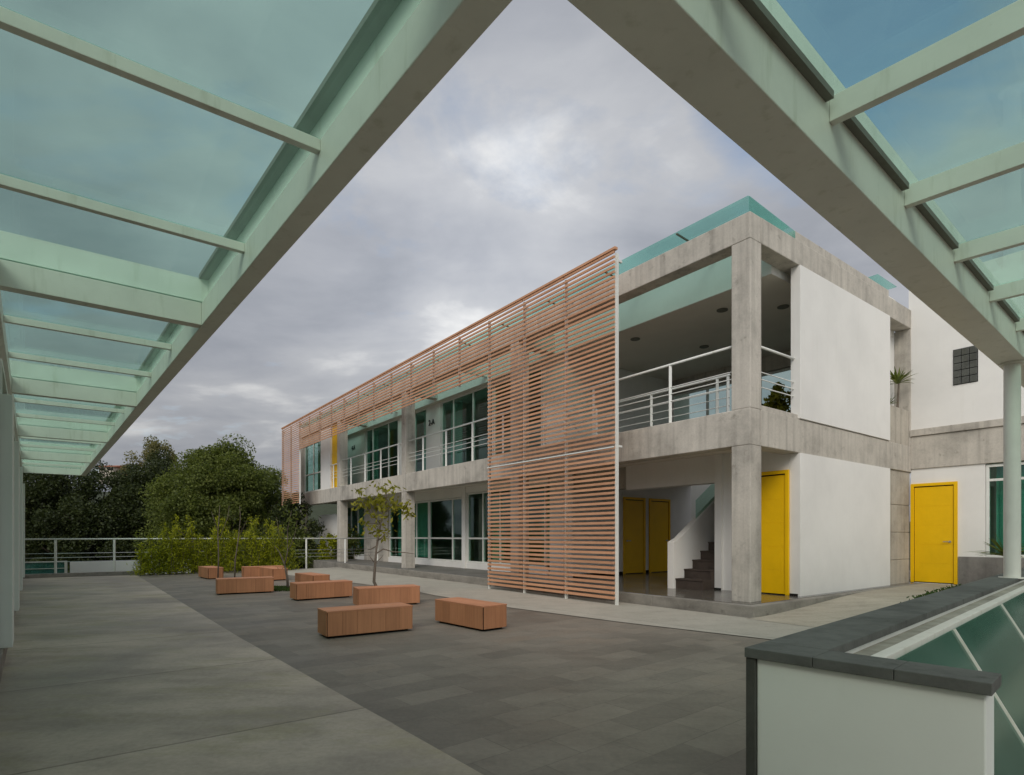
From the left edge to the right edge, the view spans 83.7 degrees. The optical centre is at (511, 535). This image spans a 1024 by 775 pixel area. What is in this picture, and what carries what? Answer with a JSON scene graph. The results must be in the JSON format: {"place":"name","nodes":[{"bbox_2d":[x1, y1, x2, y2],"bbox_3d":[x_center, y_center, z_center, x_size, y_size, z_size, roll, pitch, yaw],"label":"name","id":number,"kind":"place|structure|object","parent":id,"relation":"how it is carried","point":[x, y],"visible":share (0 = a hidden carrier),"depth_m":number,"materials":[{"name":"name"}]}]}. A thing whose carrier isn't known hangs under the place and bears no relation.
{"place":"outdoors","nodes":[
{"label":"outdoors","id":0,"kind":"place"},
{"bbox_2d":[37,561,66,572],"bbox_3d":[-16.514,2.760,19.302,2.380,3.780,0.100,0,0,-37],"label":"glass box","id":1,"kind":"object","parent":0,"point":[65,566],"visible":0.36,"depth_m":19.87,"materials":[{"name":"grey paint"}]},
{"bbox_2d":[23,465,88,573],"bbox_3d":[-31.933,-0.318,36.777,9.206,9.969,6.673,0,0,0],"label":"broadleaf tree","id":2,"kind":"object","parent":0,"point":[29,486],"visible":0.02,"depth_m":34.81,"materials":[{"name":"green plant"}]},
{"bbox_2d":[23,460,143,573],"bbox_3d":[-26.745,-0.072,35.063,7.451,9.473,7.780,0,0,-33],"label":"broadleaf tree","id":3,"kind":"object","parent":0,"point":[65,517],"visible":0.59,"depth_m":33.36,"materials":[{"name":"green plant"}]},
{"bbox_2d":[70,559,190,573],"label":"wall","id":4,"kind":"structure","parent":0,"point":[94,566],"depth_m":20.75,"materials":[{"name":"white paint"}]},
{"bbox_2d":[106,448,176,531],"bbox_3d":[-25.283,-0.790,40.096,5.995,10.920,7.391,0,0,0],"label":"broadleaf tree","id":5,"kind":"object","parent":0,"point":[117,481],"visible":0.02,"depth_m":38.89,"materials":[{"name":"green plant"}]},
{"bbox_2d":[118,434,181,480],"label":"broadleaf tree","id":6,"kind":"object","parent":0,"point":[152,445],"visible":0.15,"depth_m":41.66,"materials":[{"name":"green plant"}]},
{"bbox_2d":[92,458,224,572],"bbox_3d":[-21.959,-0.098,35.995,8.235,9.542,6.696,0,0,0],"label":"broadleaf tree","id":7,"kind":"object","parent":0,"point":[124,497],"visible":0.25,"depth_m":33.99,"materials":[{"name":"green plant"}]},
{"bbox_2d":[131,433,312,572],"bbox_3d":[-15.791,-0.568,32.138,9.327,10.441,7.358,0,0,0],"label":"broadleaf tree","id":8,"kind":"object","parent":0,"point":[225,475],"visible":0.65,"depth_m":30.48,"materials":[{"name":"green plant"}]},
{"bbox_2d":[0,575,482,774],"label":"walkway","id":9,"kind":"structure","parent":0,"point":[122,675],"depth_m":4.59,"materials":[{"name":"grey concrete"}]},
{"bbox_2d":[274,585,289,590],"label":"grass","id":10,"kind":"structure","parent":0,"point":[281,588],"depth_m":14.19,"materials":[{"name":"green plant"}]},
{"bbox_2d":[259,491,326,568],"bbox_3d":[-10.771,1.181,28.541,2.910,6.950,2.862,0,0,31],"label":"broadleaf tree","id":11,"kind":"object","parent":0,"point":[277,514],"visible":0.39,"depth_m":28.25,"materials":[{"name":"green plant"}]},
{"bbox_2d":[290,528,321,568],"bbox_3d":[-10.202,2.114,27.597,2.049,5.078,1.482,0,0,-16],"label":"shrub","id":12,"kind":"object","parent":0,"point":[302,558],"visible":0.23,"depth_m":27.37,"materials":[{"name":"green plant"}]},
{"bbox_2d":[314,533,336,559],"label":"shrub","id":13,"kind":"object","parent":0,"point":[323,545],"visible":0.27,"depth_m":28.09,"materials":[{"name":"green plant"}]},
{"bbox_2d":[332,524,363,559],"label":"shrub","id":14,"kind":"object","parent":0,"point":[351,542],"visible":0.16,"depth_m":28.06,"materials":[{"name":"green plant"}]},
{"bbox_2d":[0,0,1023,505],"label":"sky","id":15,"kind":"structure","parent":0,"point":[547,147],"materials":[{"name":"grey"}]},
{"bbox_2d":[288,567,813,638],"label":"path","id":16,"kind":"structure","parent":0,"point":[630,613],"depth_m":10.73,"materials":[{"name":"beige concrete"}]},
{"bbox_2d":[281,246,621,604],"bbox_3d":[-4.902,-2.125,20.410,0.220,6.950,23.254,0,0,-37],"label":"slat screen","id":17,"kind":"object","parent":16,"relation":"on","point":[553,282],"visible":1,"depth_m":12.92,"materials":[{"name":"orange wood"}]},
{"bbox_2d":[81,491,1023,559],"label":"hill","id":18,"kind":"structure","parent":0,"point":[323,509],"depth_m":121.55,"materials":[{"name":"green plant"}]},
{"bbox_2d":[99,465,121,484],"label":"house","id":19,"kind":"structure","parent":18,"relation":"on","point":[116,467],"depth_m":98.00,"materials":[{"name":"ceramic"}]},
{"bbox_2d":[114,571,1023,774],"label":"plaza","id":20,"kind":"structure","parent":0,"point":[526,692],"depth_m":5.24,"materials":[{"name":"grey concrete"}]},
{"bbox_2d":[0,358,24,681],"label":"walkway building","id":21,"kind":"structure","parent":20,"relation":"on","point":[12,530],"depth_m":5.87,"materials":[{"name":"paint"}]},
{"bbox_2d":[0,358,7,394],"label":"window","id":22,"kind":"structure","parent":21,"relation":"in","point":[3,387],"depth_m":6.67,"materials":[{"name":"white paint"}]},
{"bbox_2d":[0,0,511,475],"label":"glass canopy","id":23,"kind":"object","parent":21,"relation":"on","point":[396,61],"visible":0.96,"depth_m":4.21,"materials":[{"name":"green paint"}]},
{"bbox_2d":[123,533,173,575],"bbox_3d":[-12.450,0.670,19.852,1.612,1.559,1.400,0,0,0],"label":"bamboo clump","id":24,"kind":"object","parent":20,"relation":"on","point":[149,566],"visible":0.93,"depth_m":19.71,"materials":[{"name":"green plant"}]},
{"bbox_2d":[155,521,188,574],"bbox_3d":[-11.987,0.439,20.180,1.297,1.921,1.428,0,0,0],"label":"bamboo clump","id":25,"kind":"object","parent":20,"relation":"on","point":[174,555],"visible":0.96,"depth_m":19.98,"materials":[{"name":"green plant"}]},
{"bbox_2d":[171,514,208,573],"bbox_3d":[-11.541,0.278,20.500,1.207,2.245,1.435,0,0,24],"label":"bamboo clump","id":26,"kind":"object","parent":20,"relation":"on","point":[195,552],"visible":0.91,"depth_m":20.53,"materials":[{"name":"green plant"}]},
{"bbox_2d":[24,538,379,577],"bbox_3d":[-11.028,0.713,21.616,13.065,1.275,0.188,0,0,-37],"label":"terrace railing","id":27,"kind":"object","parent":20,"relation":"on","point":[83,574],"visible":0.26,"depth_m":19.45,"materials":[{"name":"white metal"}]},
{"bbox_2d":[198,566,222,578],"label":"wooden bench","id":28,"kind":"object","parent":20,"relation":"on","point":[208,572],"visible":0.95,"depth_m":17.97,"materials":[{"name":"brown wood"}]},
{"bbox_2d":[196,525,228,571],"bbox_3d":[-11.072,0.509,21.083,1.272,1.821,1.269,0,0,39],"label":"bamboo clump","id":29,"kind":"object","parent":20,"relation":"on","point":[212,560],"visible":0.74,"depth_m":20.95,"materials":[{"name":"green plant"}]},
{"bbox_2d":[197,500,246,577],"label":"young tree","id":30,"kind":"object","parent":20,"relation":"on","point":[219,537],"visible":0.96,"depth_m":17.59,"materials":[{"name":"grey plant"}]},
{"bbox_2d":[215,516,246,572],"bbox_3d":[-10.465,0.314,21.223,1.399,2.164,1.326,0,0,0],"label":"bamboo clump","id":31,"kind":"object","parent":20,"relation":"on","point":[229,551],"visible":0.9,"depth_m":21.11,"materials":[{"name":"green plant"}]},
{"bbox_2d":[220,498,263,576],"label":"young tree","id":32,"kind":"object","parent":20,"relation":"on","point":[238,540],"visible":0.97,"depth_m":17.74,"materials":[{"name":"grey plant"}]},
{"bbox_2d":[216,576,273,594],"bbox_3d":[-6.324,1.166,13.550,1.220,0.360,0.450,0,0,-30],"label":"wooden bench","id":33,"kind":"object","parent":20,"relation":"on","point":[244,585],"visible":1,"depth_m":13.35,"materials":[{"name":"brown wood"}]},
{"bbox_2d":[237,515,271,566],"bbox_3d":[-9.880,0.306,21.840,1.494,2.240,1.451,0,0,0],"label":"bamboo clump","id":34,"kind":"object","parent":20,"relation":"on","point":[254,560],"visible":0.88,"depth_m":21.72,"materials":[{"name":"green plant"}]},
{"bbox_2d":[242,565,283,576],"bbox_3d":[-8.152,1.166,18.714,1.220,0.360,0.450,0,0,-32],"label":"wooden bench","id":35,"kind":"object","parent":20,"relation":"on","point":[250,571],"visible":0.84,"depth_m":18.37,"materials":[{"name":"brown wood"}]},
{"bbox_2d":[258,518,281,565],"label":"bamboo clump","id":36,"kind":"object","parent":20,"relation":"on","point":[269,546],"visible":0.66,"depth_m":22.02,"materials":[{"name":"green plant"}]},
{"bbox_2d":[260,567,287,580],"bbox_3d":[-7.430,1.166,17.808,0.450,0.360,1.220,0,0,-41],"label":"wooden bench","id":37,"kind":"object","parent":20,"relation":"on","point":[276,573],"visible":0.84,"depth_m":17.39,"materials":[{"name":"brown wood"}]},
{"bbox_2d":[269,523,302,569],"bbox_3d":[-9.033,0.427,22.503,1.422,1.955,1.349,0,0,17],"label":"bamboo clump","id":38,"kind":"object","parent":20,"relation":"on","point":[279,543],"visible":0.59,"depth_m":22.31,"materials":[{"name":"green plant"}]},
{"bbox_2d":[265,497,320,586],"bbox_3d":[-5.691,0.165,14.681,1.353,2.373,1.063,0,0,15],"label":"young tree","id":39,"kind":"object","parent":20,"relation":"on","point":[292,532],"visible":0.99,"depth_m":14.66,"materials":[{"name":"green plant"}]},
{"bbox_2d":[295,572,329,581],"bbox_3d":[-5.230,1.166,14.958,0.450,0.360,1.220,0,0,-41],"label":"wooden bench","id":40,"kind":"object","parent":20,"relation":"on","point":[306,576],"visible":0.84,"depth_m":14.67,"materials":[{"name":"brown wood"}]},
{"bbox_2d":[290,580,352,600],"bbox_3d":[-4.128,1.166,12.403,1.220,0.360,0.450,0,0,-38],"label":"wooden bench","id":41,"kind":"object","parent":20,"relation":"on","point":[312,590],"visible":1,"depth_m":12.17,"materials":[{"name":"brown wood"}]},
{"bbox_2d":[317,602,412,637],"bbox_3d":[-2.040,1.166,7.998,1.220,0.360,0.450,0,0,-34],"label":"wooden bench","id":42,"kind":"object","parent":20,"relation":"on","point":[343,621],"visible":1,"depth_m":7.79,"materials":[{"name":"brown wood"}]},
{"bbox_2d":[347,479,415,585],"bbox_3d":[-2.705,0.100,11.927,1.444,2.518,0.929,0,0,0],"label":"young tree","id":43,"kind":"object","parent":20,"relation":"on","point":[381,501],"visible":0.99,"depth_m":11.87,"materials":[{"name":"green plant"}]},
{"bbox_2d":[353,584,419,604],"bbox_3d":[-2.459,1.166,11.227,1.220,0.360,0.450,0,0,-27],"label":"wooden bench","id":44,"kind":"object","parent":20,"relation":"on","point":[406,594],"visible":0.97,"depth_m":11.02,"materials":[{"name":"brown wood"}]},
{"bbox_2d":[435,597,506,630],"bbox_3d":[-0.640,1.166,8.638,0.450,0.360,1.220,0,0,-41],"label":"wooden bench","id":45,"kind":"object","parent":20,"relation":"on","point":[481,615],"visible":1,"depth_m":8.32,"materials":[{"name":"brown wood"}]},
{"bbox_2d":[299,211,922,617],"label":"office building","id":46,"kind":"structure","parent":20,"relation":"on","point":[749,505],"depth_m":13.02,"materials":[{"name":"concrete"}]},
{"bbox_2d":[305,442,320,492],"bbox_3d":[-10.015,-3.475,28.910,0.080,2.450,2.750,0,0,-37],"label":"window","id":47,"kind":"structure","parent":46,"relation":"in","point":[313,473],"depth_m":28.88,"materials":[{"name":"white paint"}]},
{"bbox_2d":[348,505,363,554],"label":"window","id":48,"kind":"structure","parent":46,"relation":"in","point":[360,511],"depth_m":28.59,"materials":[{"name":"white paint"}]},
{"bbox_2d":[366,419,397,480],"bbox_3d":[-5.704,-3.630,25.768,0.387,2.720,3.450,0,0,-37],"label":"window","id":49,"kind":"structure","parent":46,"relation":"in","point":[375,434],"depth_m":26.73,"materials":[{"name":"white paint"}]},
{"bbox_2d":[389,501,428,559],"bbox_3d":[-4.228,-0.230,24.032,0.326,2.320,3.600,0,0,-37],"label":"window","id":50,"kind":"structure","parent":46,"relation":"in","point":[421,509],"depth_m":23.50,"materials":[{"name":"white paint"}]},
{"bbox_2d":[415,408,426,471],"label":"window","id":51,"kind":"structure","parent":46,"relation":"in","point":[425,414],"depth_m":23.05,"materials":[{"name":"white paint"}]},
{"bbox_2d":[429,497,461,561],"bbox_3d":[-2.362,-0.230,21.544,0.326,2.320,2.520,0,0,-37],"label":"window","id":52,"kind":"structure","parent":46,"relation":"in","point":[430,502],"depth_m":21.40,"materials":[{"name":"white paint"}]},
{"bbox_2d":[441,383,493,466],"bbox_3d":[-1.479,-3.630,20.125,0.375,2.720,3.350,0,0,-37],"label":"window","id":53,"kind":"structure","parent":46,"relation":"in","point":[456,407],"depth_m":20.86,"materials":[{"name":"white paint"}]},
{"bbox_2d":[467,486,548,566],"bbox_3d":[-0.164,-0.290,18.623,0.337,2.440,4.270,0,0,-37],"label":"window","id":54,"kind":"structure","parent":46,"relation":"in","point":[483,538],"depth_m":19.28,"materials":[{"name":"white paint"}]},
{"bbox_2d":[494,365,542,454],"bbox_3d":[0.173,-3.630,17.676,0.080,2.720,2.450,0,0,-37],"label":"window","id":55,"kind":"structure","parent":46,"relation":"in","point":[541,365],"depth_m":18.29,"materials":[{"name":"white paint"}]},
{"bbox_2d":[672,367,790,421],"bbox_3d":[6.936,-3.390,16.242,0.080,2.320,5.720,0,0,-37],"label":"railing","id":56,"kind":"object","parent":46,"relation":"in","point":[786,369],"depth_m":17.49,"materials":[{"name":"white metal"}]},
{"bbox_2d":[762,382,790,412],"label":"potted plant","id":57,"kind":"object","parent":46,"relation":"on","point":[774,400],"visible":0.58,"depth_m":12.99,"materials":[{"name":"green plant"}]},
{"bbox_2d":[890,367,914,407],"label":"yucca","id":58,"kind":"object","parent":46,"relation":"on","point":[896,378],"visible":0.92,"depth_m":13.93,"materials":[{"name":"green plant"}]},
{"bbox_2d":[745,567,1023,774],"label":"parapet wall","id":59,"kind":"structure","parent":20,"relation":"on","point":[835,698],"depth_m":2.33,"materials":[{"name":"paint"}]},
{"bbox_2d":[568,0,1023,578],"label":"glass canopy","id":60,"kind":"object","parent":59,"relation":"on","point":[758,82],"visible":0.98,"depth_m":3.14,"materials":[{"name":"green paint"}]},
{"bbox_2d":[900,583,961,602],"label":"moss","id":61,"kind":"object","parent":59,"relation":"on","point":[935,590],"visible":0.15,"depth_m":5.32,"materials":[{"name":"green plant"}]},
{"bbox_2d":[871,586,1023,746],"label":"skylight","id":62,"kind":"object","parent":59,"relation":"in","point":[988,636],"visible":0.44,"depth_m":4.31,"materials":[{"name":"green paint"}]},
{"bbox_2d":[747,583,958,626],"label":"sidewalk","id":63,"kind":"structure","parent":0,"point":[829,611],"depth_m":10.21,"materials":[{"name":"concrete"}]},
{"bbox_2d":[909,250,1023,584],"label":"office wing","id":64,"kind":"structure","parent":63,"relation":"on","point":[956,494],"depth_m":13.47,"materials":[{"name":"white paint"}]},
{"bbox_2d":[953,346,977,385],"bbox_3d":[10.544,-3.970,13.304,0.028,0.840,0.470,0,0,-37],"label":"glass block window","id":65,"kind":"structure","parent":64,"relation":"in","point":[965,360],"depth_m":13.29,"materials":[{"name":"grey glass"}]},
{"bbox_2d":[986,462,1023,556],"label":"window","id":66,"kind":"structure","parent":64,"relation":"in","point":[999,467],"depth_m":13.00,"materials":[{"name":"white paint"}]},
{"bbox_2d":[980,534,1023,557],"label":"yucca","id":67,"kind":"object","parent":63,"relation":"on","point":[997,549],"visible":0.35,"depth_m":12.19,"materials":[{"name":"plant"}]}
]}

